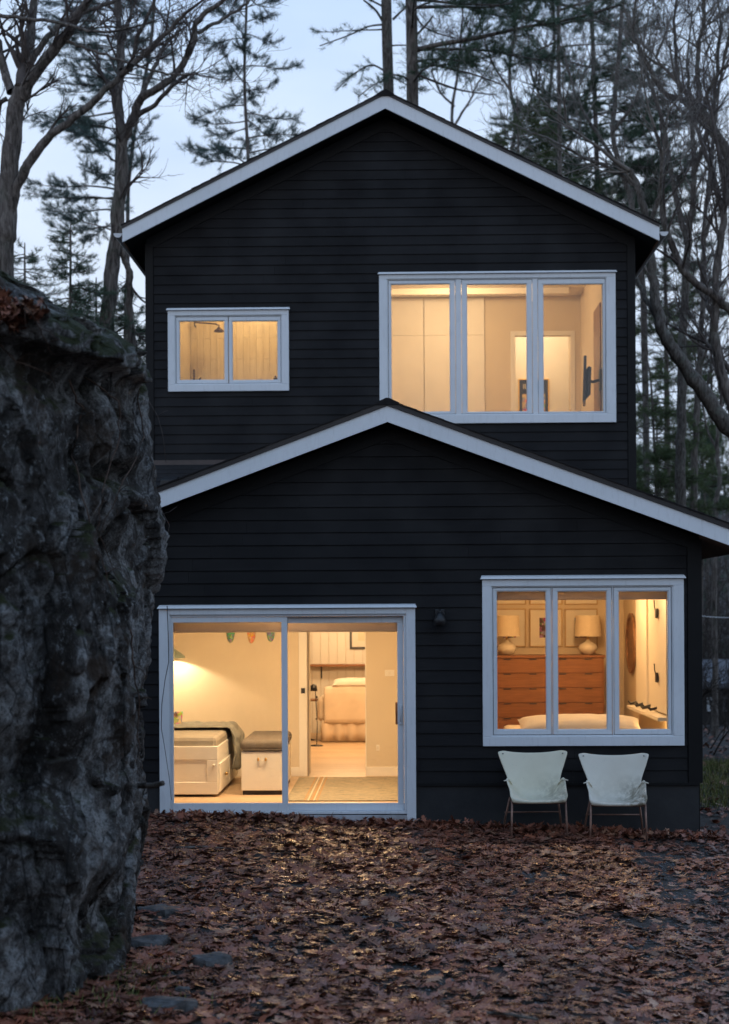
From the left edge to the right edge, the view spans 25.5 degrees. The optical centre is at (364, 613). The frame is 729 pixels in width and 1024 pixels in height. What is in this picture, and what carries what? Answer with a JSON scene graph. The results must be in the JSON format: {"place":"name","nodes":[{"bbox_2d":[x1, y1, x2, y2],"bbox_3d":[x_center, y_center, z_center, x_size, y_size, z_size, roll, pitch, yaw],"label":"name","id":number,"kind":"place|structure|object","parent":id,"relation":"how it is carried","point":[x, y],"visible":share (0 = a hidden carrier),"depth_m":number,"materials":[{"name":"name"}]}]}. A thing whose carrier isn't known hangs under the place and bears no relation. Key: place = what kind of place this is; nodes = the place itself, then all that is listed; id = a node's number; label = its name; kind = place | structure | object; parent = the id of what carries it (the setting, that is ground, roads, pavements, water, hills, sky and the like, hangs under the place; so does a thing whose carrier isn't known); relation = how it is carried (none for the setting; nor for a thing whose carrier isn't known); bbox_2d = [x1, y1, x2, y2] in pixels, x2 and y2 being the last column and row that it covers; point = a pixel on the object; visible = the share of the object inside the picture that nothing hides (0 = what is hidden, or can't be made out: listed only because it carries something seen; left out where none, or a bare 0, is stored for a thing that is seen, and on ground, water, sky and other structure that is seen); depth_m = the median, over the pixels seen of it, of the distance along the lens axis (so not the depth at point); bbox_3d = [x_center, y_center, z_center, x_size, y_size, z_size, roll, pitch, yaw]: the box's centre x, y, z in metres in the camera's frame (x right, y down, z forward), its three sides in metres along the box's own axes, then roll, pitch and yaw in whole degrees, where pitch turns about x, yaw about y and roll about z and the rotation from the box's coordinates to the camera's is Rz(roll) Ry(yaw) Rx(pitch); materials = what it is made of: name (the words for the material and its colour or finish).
{"place":"outdoors","nodes":[
{"label":"outdoors","id":0,"kind":"place"},
{"bbox_2d":[0,511,728,1023],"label":"ground","id":1,"kind":"structure","parent":0,"point":[644,925],"depth_m":10.87,"materials":[{"name":"soil"}]},
{"bbox_2d":[14,237,85,314],"bbox_3d":[-6.643,-2.616,31.404,3.359,9.318,3.765,0,0,-43],"label":"spruce tree","id":2,"kind":"object","parent":1,"relation":"on","point":[32,259],"visible":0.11,"depth_m":31.13,"materials":[{"name":"green plant"}]},
{"bbox_2d":[0,270,169,1016],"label":"boulder","id":3,"kind":"object","parent":1,"relation":"on","point":[75,809],"visible":0.9,"depth_m":8.85,"materials":[{"name":"grey stone"}]},
{"bbox_2d":[0,287,50,333],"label":"ledge leaves","id":4,"kind":"object","parent":3,"relation":"on","point":[10,309],"visible":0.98,"depth_m":8.45,"materials":[{"name":"brown plant"}]},
{"bbox_2d":[0,321,60,388],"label":"hanging vine","id":5,"kind":"object","parent":3,"relation":"on","point":[9,354],"visible":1,"depth_m":8.75,"materials":[{"name":"brown plant"}]},
{"bbox_2d":[11,295,65,355],"bbox_3d":[-1.739,-1.572,8.608,0.304,0.326,0.341,0,0,-32],"label":"hanging vine","id":6,"kind":"object","parent":3,"relation":"attached to","point":[39,327],"visible":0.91,"depth_m":8.55,"materials":[{"name":"brown plant"}]},
{"bbox_2d":[68,379,120,591],"bbox_3d":[-1.567,-0.731,9.147,0.328,1.227,0.193,0,0,38],"label":"hanging vine","id":7,"kind":"object","parent":3,"relation":"hanging from","point":[74,393],"visible":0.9,"depth_m":9.22,"materials":[{"name":"brown plant"}]},
{"bbox_2d":[84,376,120,530],"bbox_3d":[-1.492,-0.906,9.405,0.237,0.967,0.260,0,0,-28],"label":"hanging vine","id":8,"kind":"object","parent":3,"relation":"hanging from","point":[117,443],"visible":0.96,"depth_m":9.48,"materials":[{"name":"brown plant"}]},
{"bbox_2d":[99,390,144,579],"bbox_3d":[-1.445,-0.815,9.905,0.206,1.251,1.071,0,0,1],"label":"hanging vine","id":9,"kind":"object","parent":3,"relation":"hanging from","point":[123,480],"visible":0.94,"depth_m":9.62,"materials":[{"name":"brown plant"}]},
{"bbox_2d":[129,629,151,756],"bbox_3d":[-1.329,0.475,9.565,0.110,0.769,0.184,0,0,1],"label":"hanging vine","id":10,"kind":"object","parent":3,"relation":"hanging from","point":[136,685],"visible":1,"depth_m":9.55,"materials":[{"name":"brown plant"}]},
{"bbox_2d":[137,781,164,788],"bbox_3d":[-1.375,1.063,10.007,0.338,0.067,0.054,0,0,31],"label":"broken stick","id":11,"kind":"object","parent":3,"relation":"on","point":[149,785],"visible":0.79,"depth_m":9.97,"materials":[{"name":"wood"}]},
{"bbox_2d":[148,401,165,459],"bbox_3d":[-1.517,-1.386,11.434,0.217,0.639,0.007,0,0,1],"label":"loose twig","id":12,"kind":"object","parent":3,"relation":"hanging from","point":[160,426],"visible":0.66,"depth_m":11.43,"materials":[{"name":"brown wood"}]},
{"bbox_2d":[41,216,136,333],"bbox_3d":[-5.099,-2.332,27.572,2.951,8.838,2.881,0,0,1],"label":"spruce tree","id":13,"kind":"object","parent":1,"relation":"on","point":[77,295],"visible":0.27,"depth_m":27.52,"materials":[{"name":"green plant"}]},
{"bbox_2d":[66,276,145,384],"bbox_3d":[-5.481,-2.341,32.925,2.980,9.138,3.118,0,0,1],"label":"spruce tree","id":14,"kind":"object","parent":1,"relation":"on","point":[97,302],"visible":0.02,"depth_m":33.10,"materials":[{"name":"green plant"}]},
{"bbox_2d":[20,0,198,249],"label":"pine tree","id":15,"kind":"object","parent":1,"relation":"on","point":[85,125],"visible":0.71,"depth_m":35.84,"materials":[{"name":"green plant"}]},
{"bbox_2d":[0,944,226,1023],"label":"moss grass","id":16,"kind":"structure","parent":1,"relation":"on","point":[99,1000],"depth_m":8.76,"materials":[{"name":"brown plant"}]},
{"bbox_2d":[54,0,180,340],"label":"pine tree","id":17,"kind":"object","parent":1,"relation":"on","point":[144,42],"visible":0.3,"depth_m":38.08,"materials":[{"name":"green plant"}]},
{"bbox_2d":[89,280,145,384],"bbox_3d":[-4.408,-1.957,29.655,3.190,8.311,2.289,0,0,1],"label":"spruce tree","id":18,"kind":"object","parent":1,"relation":"on","point":[138,328],"visible":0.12,"depth_m":29.44,"materials":[{"name":"green plant"}]},
{"bbox_2d":[0,0,291,276],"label":"hardwood tree","id":19,"kind":"object","parent":1,"relation":"on","point":[13,176],"visible":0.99,"depth_m":26.44,"materials":[{"name":"brown plant"}]},
{"bbox_2d":[131,934,170,948],"bbox_3d":[-1.361,2.114,10.134,0.286,0.180,0.285,0,0,1],"label":"flat stone","id":20,"kind":"object","parent":1,"relation":"on","point":[153,940],"visible":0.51,"depth_m":10.07,"materials":[{"name":"stone"}]},
{"bbox_2d":[136,904,180,916],"bbox_3d":[-1.446,2.142,11.353,0.350,0.162,0.306,0,0,1],"label":"flat stone","id":21,"kind":"object","parent":1,"relation":"on","point":[165,910],"visible":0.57,"depth_m":11.25,"materials":[{"name":"stone"}]},
{"bbox_2d":[141,995,197,1013],"bbox_3d":[-1.040,2.134,8.602,0.325,0.173,0.220,0,0,1],"label":"flat stone","id":22,"kind":"object","parent":1,"relation":"on","point":[185,1004],"visible":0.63,"depth_m":8.54,"materials":[{"name":"stone"}]},
{"bbox_2d":[174,986,189,994],"bbox_3d":[-1.013,2.152,8.990,0.085,0.140,0.089,0,0,33],"label":"flat stone","id":23,"kind":"object","parent":1,"relation":"on","point":[182,989],"visible":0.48,"depth_m":8.97,"materials":[{"name":"stone"}]},
{"bbox_2d":[82,0,286,346],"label":"hardwood tree","id":24,"kind":"object","parent":1,"relation":"on","point":[116,251],"visible":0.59,"depth_m":28.00,"materials":[{"name":"brown plant"}]},
{"bbox_2d":[191,951,232,968],"bbox_3d":[-0.913,2.127,9.640,0.243,0.183,0.236,0,0,-32],"label":"flat stone","id":25,"kind":"object","parent":1,"relation":"on","point":[210,959],"visible":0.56,"depth_m":9.58,"materials":[{"name":"stone"}]},
{"bbox_2d":[172,0,307,174],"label":"pine tree","id":26,"kind":"object","parent":1,"relation":"on","point":[219,148],"visible":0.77,"depth_m":33.03,"materials":[{"name":"green plant"}]},
{"bbox_2d":[208,974,277,982],"bbox_3d":[-0.694,2.162,9.322,0.450,0.135,0.161,0,0,1],"label":"flat stone","id":27,"kind":"object","parent":1,"relation":"on","point":[275,978],"visible":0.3,"depth_m":9.27,"materials":[{"name":"stone"}]},
{"bbox_2d":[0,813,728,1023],"bbox_3d":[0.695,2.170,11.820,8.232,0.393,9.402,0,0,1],"label":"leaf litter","id":28,"kind":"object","parent":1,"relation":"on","point":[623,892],"visible":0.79,"depth_m":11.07,"materials":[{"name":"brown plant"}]},
{"bbox_2d":[176,846,234,849],"bbox_3d":[-1.397,2.058,14.146,0.530,0.031,0.070,0,0,7],"label":"fallen stick","id":29,"kind":"object","parent":28,"relation":"on","point":[188,847],"visible":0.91,"depth_m":14.15,"materials":[{"name":"brown wood"}]},
{"bbox_2d":[324,936,341,949],"bbox_3d":[-0.199,2.118,10.349,0.019,0.017,0.380,0,0,-17],"label":"fallen stick","id":30,"kind":"object","parent":28,"relation":"on","point":[329,939],"visible":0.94,"depth_m":10.39,"materials":[{"name":"wood"}]},
{"bbox_2d":[482,1011,538,1019],"bbox_3d":[0.778,2.139,8.573,0.316,0.022,0.034,0,0,24],"label":"fallen stick","id":31,"kind":"object","parent":28,"relation":"on","point":[512,1014],"visible":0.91,"depth_m":8.57,"materials":[{"name":"wood"}]},
{"bbox_2d":[25,819,728,1023],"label":"grit","id":32,"kind":"object","parent":1,"relation":"on","point":[243,999],"visible":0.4,"depth_m":11.56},
{"bbox_2d":[308,0,458,101],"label":"pine tree","id":33,"kind":"object","parent":1,"relation":"on","point":[385,17],"visible":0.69,"depth_m":32.94,"materials":[{"name":"green plant"}]},
{"bbox_2d":[113,89,728,835],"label":"black house","id":34,"kind":"structure","parent":1,"relation":"on","point":[395,295],"depth_m":19.34,"materials":[{"name":"black wood"}]},
{"bbox_2d":[161,606,171,799],"bbox_3d":[-2.002,0.904,16.246,0.104,1.959,0.010,0,0,1],"label":"dangling cable","id":35,"kind":"object","parent":34,"relation":"hanging from","point":[163,692],"visible":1,"depth_m":16.24,"materials":[{"name":"black metal"}]},
{"bbox_2d":[174,648,184,658],"bbox_3d":[-2.299,0.042,19.102,0.344,0.980,0.344,0,0,1],"label":"pendant lamp","id":36,"kind":"object","parent":34,"relation":"hanging from","point":[177,654],"visible":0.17,"depth_m":19.01,"materials":[{"name":"white metal"}]},
{"bbox_2d":[174,721,244,793],"bbox_3d":[-1.986,1.592,18.153,1.151,0.678,2.026,0,0,1],"label":"daybed","id":37,"kind":"object","parent":34,"relation":"on","point":[207,757],"visible":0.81,"depth_m":17.20,"materials":[{"name":"white paint"}]},
{"bbox_2d":[174,711,182,723],"bbox_3d":[-2.223,1.241,18.601,0.240,0.214,0.166,0,0,1],"label":"pillow","id":38,"kind":"object","parent":37,"relation":"on","point":[178,717],"visible":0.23,"depth_m":18.57,"materials":[{"name":"multicoloured fabric"}]},
{"bbox_2d":[166,307,289,391],"bbox_3d":[-1.867,-3.625,22.184,1.705,1.155,0.243,0,0,1],"label":"window","id":39,"kind":"structure","parent":34,"relation":"in","point":[241,314],"depth_m":22.11,"materials":[{"name":"white glass"}]},
{"bbox_2d":[226,633,234,642],"bbox_3d":[-1.608,0.202,19.295,0.104,0.300,0.074,0,0,1],"label":"wall mask","id":40,"kind":"object","parent":34,"relation":"attached to","point":[230,637],"depth_m":19.30,"materials":[{"name":"paint"}]},
{"bbox_2d":[247,632,255,642],"bbox_3d":[-1.358,0.208,19.290,0.104,0.300,0.074,0,0,1],"label":"wall mask","id":41,"kind":"object","parent":34,"relation":"attached to","point":[251,637],"depth_m":19.30,"materials":[{"name":"paint"}]},
{"bbox_2d":[240,731,291,794],"bbox_3d":[-1.090,1.660,18.020,0.466,0.592,1.437,0,0,1],"label":"storage bench","id":42,"kind":"object","parent":34,"relation":"on","point":[261,763],"visible":0.92,"depth_m":17.33,"materials":[{"name":"white paint"}]},
{"bbox_2d":[266,632,274,641],"bbox_3d":[-1.127,0.192,19.285,0.104,0.300,0.074,0,0,1],"label":"wall mask","id":43,"kind":"object","parent":34,"relation":"attached to","point":[270,636],"depth_m":19.29,"materials":[{"name":"paint"}]},
{"bbox_2d":[157,604,415,821],"bbox_3d":[-0.787,1.036,16.578,2.660,2.261,0.284,0,0,1],"label":"sliding door","id":44,"kind":"structure","parent":34,"relation":"in","point":[399,618],"depth_m":16.50,"materials":[{"name":"white glass"}]},
{"bbox_2d":[308,632,310,773],"bbox_3d":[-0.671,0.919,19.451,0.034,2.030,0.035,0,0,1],"label":"door","id":45,"kind":"structure","parent":34,"relation":"in","point":[308,632],"depth_m":19.43,"materials":[{"name":"paint"}]},
{"bbox_2d":[310,684,322,745],"bbox_3d":[-0.706,1.498,23.720,0.200,0.909,0.200,0,0,1],"label":"floor lamp","id":46,"kind":"object","parent":34,"relation":"on","point":[313,687],"visible":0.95,"depth_m":23.70,"materials":[{"name":"black metal"}]},
{"bbox_2d":[310,664,364,678],"bbox_3d":[-0.219,0.944,26.191,1.323,0.238,0.242,0,0,1],"label":"wall shelf","id":47,"kind":"object","parent":34,"relation":"attached to","point":[332,665],"depth_m":26.08,"materials":[{"name":"brown wood"}]},
{"bbox_2d":[317,686,364,741],"bbox_3d":[-0.186,1.519,24.864,1.059,0.845,1.010,0,0,1],"label":"bed","id":48,"kind":"object","parent":34,"relation":"on","point":[341,713],"visible":0.63,"depth_m":24.40,"materials":[{"name":"beige fabric"}]},
{"bbox_2d":[333,678,364,686],"bbox_3d":[-0.153,1.062,24.609,0.660,0.153,0.397,0,0,1],"label":"pillow","id":49,"kind":"object","parent":48,"relation":"on","point":[349,682],"visible":0.76,"depth_m":24.44,"materials":[{"name":"fabric"}]},
{"bbox_2d":[288,777,397,800],"bbox_3d":[-0.015,1.944,17.904,1.570,0.011,2.400,0,0,1],"label":"rug","id":50,"kind":"object","parent":34,"relation":"on","point":[344,788],"visible":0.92,"depth_m":17.75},
{"bbox_2d":[350,632,364,648],"bbox_3d":[0.068,0.192,26.289,0.620,0.780,0.027,0,0,1],"label":"picture frame","id":51,"kind":"object","parent":34,"relation":"attached to","point":[357,640],"visible":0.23,"depth_m":26.30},
{"bbox_2d":[391,336,423,410],"bbox_3d":[0.502,-3.392,25.671,0.889,2.058,0.043,0,0,1],"label":"cupboard door","id":52,"kind":"structure","parent":34,"relation":"in","point":[407,351],"depth_m":25.64,"materials":[{"name":"white paint"}]},
{"bbox_2d":[391,298,423,335],"bbox_3d":[0.495,-4.722,25.671,0.889,0.598,0.043,0,0,1],"label":"cupboard door","id":53,"kind":"structure","parent":34,"relation":"in","point":[406,313],"depth_m":25.64,"materials":[{"name":"white paint"}]},
{"bbox_2d":[424,297,483,335],"bbox_3d":[1.428,-4.727,25.652,0.955,0.598,0.043,0,0,1],"label":"cupboard door","id":54,"kind":"structure","parent":34,"relation":"in","point":[436,310],"depth_m":25.63,"materials":[{"name":"white paint"}]},
{"bbox_2d":[424,335,484,411],"bbox_3d":[1.435,-3.396,25.652,0.955,2.058,0.043,0,0,1],"label":"cupboard door","id":55,"kind":"structure","parent":34,"relation":"in","point":[436,347],"depth_m":25.63,"materials":[{"name":"white paint"}]},
{"bbox_2d":[377,270,616,423],"bbox_3d":[1.819,-3.645,22.107,3.270,2.087,0.243,0,0,1],"label":"window","id":56,"kind":"structure","parent":34,"relation":"in","point":[457,281],"depth_m":22.03,"materials":[{"name":"white glass"}]},
{"bbox_2d":[497,608,525,646],"bbox_3d":[1.825,0.181,20.251,0.415,0.483,0.027,0,0,1],"label":"wall panel","id":57,"kind":"object","parent":34,"relation":"attached to","point":[518,641],"visible":0.45,"depth_m":20.25,"materials":[{"name":"white wood"}]},
{"bbox_2d":[497,600,525,604],"bbox_3d":[1.825,-0.349,20.251,0.415,0.483,0.027,0,0,1],"label":"wall panel","id":58,"kind":"object","parent":34,"relation":"attached to","point":[511,602],"visible":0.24,"depth_m":20.25,"materials":[{"name":"white wood"}]},
{"bbox_2d":[503,725,519,728],"bbox_3d":[2.264,1.603,17.692,1.392,0.630,2.030,0,0,1],"label":"bed","id":59,"kind":"object","parent":34,"relation":"on","point":[512,727],"visible":0.03,"depth_m":18.37,"materials":[{"name":"white fabric"}]},
{"bbox_2d":[517,714,640,728],"bbox_3d":[2.275,1.187,17.036,1.292,0.245,0.319,0,0,1],"label":"pillow","id":60,"kind":"object","parent":59,"relation":"on","point":[581,721],"visible":0.56,"depth_m":16.93,"materials":[{"name":"fabric"}]},
{"bbox_2d":[518,379,548,411],"bbox_3d":[2.881,-3.554,27.425,0.524,0.878,0.039,0,0,1],"label":"poster","id":61,"kind":"object","parent":34,"relation":"attached to","point":[522,394],"visible":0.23,"depth_m":27.42,"materials":[{"name":"multicoloured paper"}]},
{"bbox_2d":[529,608,562,646],"bbox_3d":[2.280,0.181,20.241,0.415,0.483,0.027,0,0,1],"label":"wall panel","id":62,"kind":"object","parent":34,"relation":"attached to","point":[536,627],"visible":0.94,"depth_m":20.25,"materials":[{"name":"white wood"}]},
{"bbox_2d":[529,600,562,604],"bbox_3d":[2.280,-0.349,20.241,0.415,0.483,0.027,0,0,1],"label":"wall panel","id":63,"kind":"object","parent":34,"relation":"attached to","point":[538,602],"visible":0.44,"depth_m":20.25,"materials":[{"name":"white wood"}]},
{"bbox_2d":[497,654,604,728],"bbox_3d":[2.243,1.226,19.957,1.412,1.424,0.584,0,0,1],"label":"dresser","id":64,"kind":"object","parent":34,"relation":"on","point":[521,685],"visible":0.49,"depth_m":19.68,"materials":[{"name":"brown wood"}]},
{"bbox_2d":[497,615,519,654],"bbox_3d":[1.762,0.271,19.948,0.332,0.490,0.332,0,0,1],"label":"table lamp","id":65,"kind":"object","parent":64,"relation":"on","point":[508,625],"visible":0.96,"depth_m":19.83,"materials":[{"name":"fabric"}]},
{"bbox_2d":[574,615,600,654],"bbox_3d":[2.764,0.269,19.927,0.332,0.485,0.332,0,0,1],"label":"table lamp","id":66,"kind":"object","parent":64,"relation":"on","point":[587,625],"visible":1,"depth_m":19.81,"materials":[{"name":"fabric"}]},
{"bbox_2d":[564,608,597,646],"bbox_3d":[2.722,0.181,20.232,0.414,0.483,0.027,0,0,1],"label":"wall panel","id":67,"kind":"object","parent":34,"relation":"attached to","point":[571,639],"visible":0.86,"depth_m":20.24,"materials":[{"name":"white wood"}]},
{"bbox_2d":[565,600,597,604],"bbox_3d":[2.722,-0.349,20.232,0.415,0.483,0.027,0,0,1],"label":"wall panel","id":68,"kind":"object","parent":34,"relation":"attached to","point":[581,602],"visible":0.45,"depth_m":20.23,"materials":[{"name":"white wood"}]},
{"bbox_2d":[480,574,685,745],"bbox_3d":[2.231,0.479,16.498,2.091,1.745,0.243,0,0,1],"label":"window","id":69,"kind":"structure","parent":34,"relation":"in","point":[551,589],"depth_m":16.43,"materials":[{"name":"white glass"}]},
{"bbox_2d":[583,356,601,405],"bbox_3d":[3.256,-3.321,23.033,0.276,0.641,0.609,0,0,8],"label":"television","id":70,"kind":"object","parent":34,"relation":"attached to","point":[587,381],"visible":1,"depth_m":22.80,"materials":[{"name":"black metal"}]},
{"bbox_2d":[625,613,635,672],"bbox_3d":[3.219,0.361,19.461,0.036,0.730,0.730,0,0,1],"label":"round mirror","id":71,"kind":"object","parent":34,"relation":"attached to","point":[630,641],"visible":0.98,"depth_m":19.45,"materials":[{"name":"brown wood"}]},
{"bbox_2d":[636,600,648,705],"bbox_3d":[3.195,0.373,18.475,0.048,1.360,0.790,0,0,1],"label":"cupboard door","id":72,"kind":"structure","parent":34,"relation":"in","point":[642,641],"depth_m":18.36,"materials":[{"name":"white paint"}]},
{"bbox_2d":[648,600,656,709],"bbox_3d":[3.186,0.373,17.717,0.033,1.360,0.597,0,0,1],"label":"cupboard door","id":73,"kind":"structure","parent":34,"relation":"in","point":[652,624],"depth_m":17.73,"materials":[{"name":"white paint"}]},
{"bbox_2d":[656,600,665,713],"bbox_3d":[3.164,0.373,16.998,0.048,1.360,0.718,0,0,1],"label":"cupboard door","id":74,"kind":"structure","parent":34,"relation":"in","point":[660,604],"depth_m":17.03,"materials":[{"name":"white paint"}]},
{"bbox_2d":[149,808,728,841],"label":"leaf drift","id":75,"kind":"object","parent":1,"relation":"on","point":[429,823],"visible":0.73,"depth_m":16.22,"materials":[{"name":"brown plant"}]},
{"bbox_2d":[393,0,519,124],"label":"bare tree","id":76,"kind":"object","parent":1,"relation":"on","point":[453,98],"visible":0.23,"depth_m":45.86,"materials":[{"name":"brown plant"}]},
{"bbox_2d":[396,0,603,149],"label":"pine tree","id":77,"kind":"object","parent":1,"relation":"on","point":[499,75],"visible":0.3,"depth_m":43.88,"materials":[{"name":"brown plant"}]},
{"bbox_2d":[376,0,645,105],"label":"pine tree","id":78,"kind":"object","parent":1,"relation":"on","point":[413,75],"visible":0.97,"depth_m":31.11,"materials":[{"name":"green plant"}]},
{"bbox_2d":[498,750,567,836],"bbox_3d":[1.694,1.807,15.943,0.697,0.858,0.548,0,0,-2],"label":"shell chair","id":79,"kind":"object","parent":1,"relation":"on","point":[533,778],"visible":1,"depth_m":16.11,"materials":[{"name":"white fabric"}]},
{"bbox_2d":[462,0,614,164],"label":"tree","id":80,"kind":"object","parent":1,"relation":"on","point":[545,41],"visible":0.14,"depth_m":46.85,"materials":[{"name":"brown plant"}]},
{"bbox_2d":[485,96,622,201],"bbox_3d":[3.604,-4.937,39.991,4.950,15.775,4.142,0,0,-21],"label":"pine tree","id":81,"kind":"object","parent":1,"relation":"on","point":[535,121],"visible":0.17,"depth_m":39.68,"materials":[{"name":"green plant"}]},
{"bbox_2d":[442,0,671,174],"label":"pine tree","id":82,"kind":"object","parent":1,"relation":"on","point":[521,9],"visible":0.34,"depth_m":37.88,"materials":[{"name":"green plant"}]},
{"bbox_2d":[455,5,728,437],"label":"bare tree","id":83,"kind":"object","parent":1,"relation":"on","point":[706,396],"visible":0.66,"depth_m":25.33,"materials":[{"name":"brown plant"}]},
{"bbox_2d":[494,0,715,491],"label":"bare tree","id":84,"kind":"object","parent":1,"relation":"on","point":[644,359],"visible":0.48,"depth_m":34.85,"materials":[{"name":"brown plant"}]},
{"bbox_2d":[487,9,728,247],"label":"pine tree","id":85,"kind":"object","parent":1,"relation":"on","point":[635,133],"visible":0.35,"depth_m":41.13,"materials":[{"name":"green plant"}]},
{"bbox_2d":[578,753,648,843],"bbox_3d":[2.479,1.828,15.897,0.697,0.858,0.548,0,0,3],"label":"shell chair","id":86,"kind":"object","parent":1,"relation":"on","point":[613,781],"visible":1,"depth_m":16.07,"materials":[{"name":"white plastic"}]},
{"bbox_2d":[558,0,728,506],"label":"bare tree","id":87,"kind":"object","parent":1,"relation":"on","point":[680,477],"visible":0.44,"depth_m":30.83,"materials":[{"name":"brown plant"}]},
{"bbox_2d":[594,0,728,247],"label":"bare tree","id":88,"kind":"object","parent":1,"relation":"on","point":[724,14],"visible":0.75,"depth_m":28.79,"materials":[{"name":"brown plant"}]},
{"bbox_2d":[623,0,728,414],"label":"bare tree","id":89,"kind":"object","parent":1,"relation":"on","point":[719,302],"visible":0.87,"depth_m":26.83,"materials":[{"name":"brown plant"}]},
{"bbox_2d":[623,107,728,490],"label":"pine tree","id":90,"kind":"object","parent":1,"relation":"on","point":[672,265],"visible":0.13,"depth_m":51.67,"materials":[{"name":"green plant"}]},
{"bbox_2d":[635,256,728,498],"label":"pine tree","id":91,"kind":"object","parent":1,"relation":"on","point":[661,424],"visible":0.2,"depth_m":43.75,"materials":[{"name":"green plant"}]},
{"bbox_2d":[636,359,728,516],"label":"pine tree","id":92,"kind":"object","parent":1,"relation":"on","point":[669,452],"visible":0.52,"depth_m":32.65,"materials":[{"name":"green plant"}]},
{"bbox_2d":[636,249,728,658],"bbox_3d":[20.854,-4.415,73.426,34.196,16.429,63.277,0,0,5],"label":"woodland","id":93,"kind":"object","parent":1,"relation":"on","point":[707,567],"visible":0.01,"depth_m":63.19,"materials":[{"name":"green plant"}]},
{"bbox_2d":[637,326,728,606],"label":"pine tree","id":94,"kind":"object","parent":1,"relation":"on","point":[710,443],"visible":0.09,"depth_m":49.76,"materials":[{"name":"green plant"}]},
{"bbox_2d":[638,256,728,737],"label":"bare tree","id":95,"kind":"object","parent":1,"relation":"on","point":[714,732],"visible":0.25,"depth_m":35.80,"materials":[{"name":"brown plant"}]},
{"bbox_2d":[660,25,728,510],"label":"bare tree","id":96,"kind":"object","parent":1,"relation":"on","point":[701,355],"visible":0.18,"depth_m":32.81,"materials":[{"name":"brown plant"}]},
{"bbox_2d":[687,981,724,1023],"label":"bare sapling","id":97,"kind":"object","parent":1,"relation":"on","point":[710,1001],"visible":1,"depth_m":8.26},
{"bbox_2d":[700,728,728,831],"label":"leaf scatter","id":98,"kind":"object","parent":1,"relation":"on","point":[709,810],"visible":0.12,"depth_m":19.55,"materials":[{"name":"brown plant"}]},
{"bbox_2d":[702,629,728,754],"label":"undergrowth","id":99,"kind":"object","parent":1,"relation":"on","point":[707,691],"visible":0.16,"depth_m":33.34,"materials":[{"name":"green plant"}]},
{"bbox_2d":[702,493,728,673],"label":"undergrowth","id":100,"kind":"object","parent":1,"relation":"on","point":[707,639],"visible":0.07,"depth_m":52.15,"materials":[{"name":"plant"}]},
{"bbox_2d":[702,659,728,724],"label":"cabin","id":101,"kind":"object","parent":1,"relation":"on","point":[707,707],"visible":0.13,"depth_m":43.82,"materials":[{"name":"grey wood"}]},
{"bbox_2d":[0,0,728,496],"label":"sky","id":102,"kind":"structure","parent":0,"point":[310,90],"materials":[{"name":"blue"}]},
{"bbox_2d":[700,756,728,809],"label":"grass","id":103,"kind":"structure","parent":0,"point":[714,770],"depth_m":21.44,"materials":[{"name":"green plant"}]}
]}

